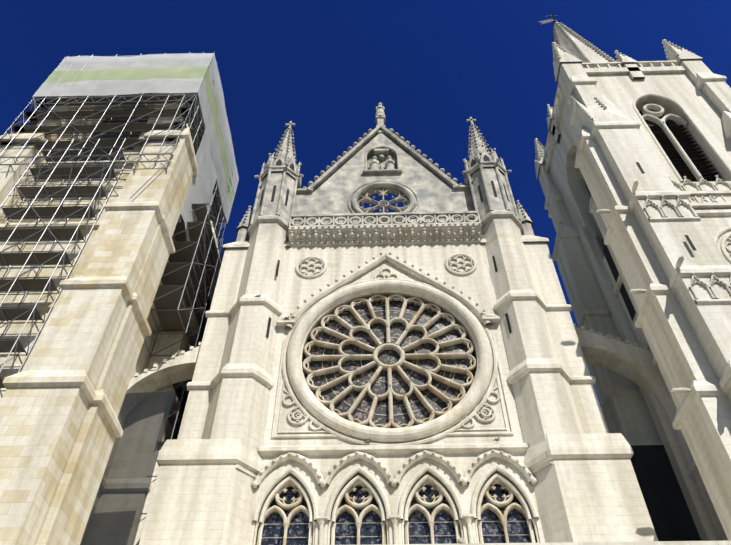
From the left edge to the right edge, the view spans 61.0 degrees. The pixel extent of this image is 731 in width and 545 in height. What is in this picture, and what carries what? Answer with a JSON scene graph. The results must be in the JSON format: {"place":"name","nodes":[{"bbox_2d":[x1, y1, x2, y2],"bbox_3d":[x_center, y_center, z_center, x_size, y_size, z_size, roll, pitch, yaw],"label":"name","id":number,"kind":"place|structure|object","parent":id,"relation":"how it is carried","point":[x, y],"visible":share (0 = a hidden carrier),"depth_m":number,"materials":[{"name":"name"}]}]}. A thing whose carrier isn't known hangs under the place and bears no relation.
{"place":"outdoors","nodes":[
{"label":"outdoors","id":0,"kind":"place"},
{"bbox_2d":[0,0,730,405],"label":"sky","id":1,"kind":"structure","parent":0,"point":[324,67],"materials":[{"name":"blue"}]},
{"bbox_2d":[534,22,730,540],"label":"tower","id":2,"kind":"structure","parent":0,"point":[600,141],"depth_m":36.15,"materials":[{"name":"stone"}]},
{"bbox_2d":[83,105,715,196],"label":"belfry interiors","id":3,"kind":"object","parent":2,"relation":"on","point":[669,122],"visible":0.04,"depth_m":45.67,"materials":[{"name":"black"}]},
{"bbox_2d":[540,12,557,24],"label":"weathervane","id":4,"kind":"object","parent":2,"relation":"on","point":[549,20],"visible":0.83,"depth_m":69.32,"materials":[{"name":"grey metal"}]},
{"bbox_2d":[632,93,730,181],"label":"window frame","id":5,"kind":"object","parent":2,"relation":"on","point":[648,115],"visible":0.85,"depth_m":42.71,"materials":[{"name":"stone"}]},
{"bbox_2d":[648,125,723,181],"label":"louvers","id":6,"kind":"object","parent":2,"relation":"attached to","point":[658,132],"visible":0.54,"depth_m":41.71,"materials":[{"name":"grey"}]},
{"label":"ground","id":7,"kind":"structure","parent":0,"visible":0},
{"bbox_2d":[0,93,219,544],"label":"tower","id":8,"kind":"structure","parent":7,"relation":"on","point":[62,396],"depth_m":29.36,"materials":[{"name":"stone"}]},
{"bbox_2d":[0,52,238,520],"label":"scaffold tubes","id":9,"kind":"object","parent":7,"relation":"on","point":[109,107],"visible":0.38,"depth_m":38.89},
{"bbox_2d":[0,62,223,449],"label":"scaffold platforms","id":10,"kind":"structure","parent":9,"relation":"on","point":[170,320],"depth_m":39.63,"materials":[{"name":"grey metal"}]},
{"bbox_2d":[32,53,238,240],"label":"scaffold sheeting","id":11,"kind":"object","parent":9,"relation":"attached to","point":[124,75],"visible":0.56,"depth_m":47.29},
{"bbox_2d":[80,248,700,544],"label":"side walls","id":12,"kind":"structure","parent":7,"relation":"on","point":[117,507],"depth_m":29.30,"materials":[{"name":"stone"}]},
{"bbox_2d":[126,102,672,544],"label":"church facade","id":13,"kind":"structure","parent":7,"relation":"on","point":[262,425],"depth_m":33.19,"materials":[{"name":"stone"}]},
{"bbox_2d":[254,222,499,442],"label":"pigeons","id":14,"kind":"object","parent":13,"relation":"attached to","point":[368,441],"visible":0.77,"depth_m":36.11,"materials":[{"name":"grey"}]},
{"bbox_2d":[302,297,476,427],"bbox_3d":[1.322,4.872,34.946,10.400,10.400,0.001,-1,-47,1],"label":"window glass","id":15,"kind":"object","parent":13,"relation":"attached to","point":[391,357],"visible":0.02,"depth_m":34.69,"materials":[{"name":"grey glass"}]},
{"bbox_2d":[256,188,535,544],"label":"window tracery","id":16,"kind":"object","parent":13,"relation":"attached to","point":[493,504],"visible":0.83,"depth_m":33.66,"materials":[{"name":"stone"}]},
{"bbox_2d":[255,476,536,544],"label":"arched windows","id":17,"kind":"structure","parent":13,"relation":"attached to","point":[372,521],"depth_m":27.98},
{"bbox_2d":[259,154,695,337],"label":"slit windows","id":18,"kind":"structure","parent":13,"relation":"attached to","point":[623,291],"depth_m":39.75,"materials":[{"name":"black"}]},
{"bbox_2d":[134,443,730,544],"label":"porch and aisles","id":19,"kind":"object","parent":7,"relation":"on","point":[461,541],"visible":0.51,"depth_m":19.26,"materials":[{"name":"stone"}]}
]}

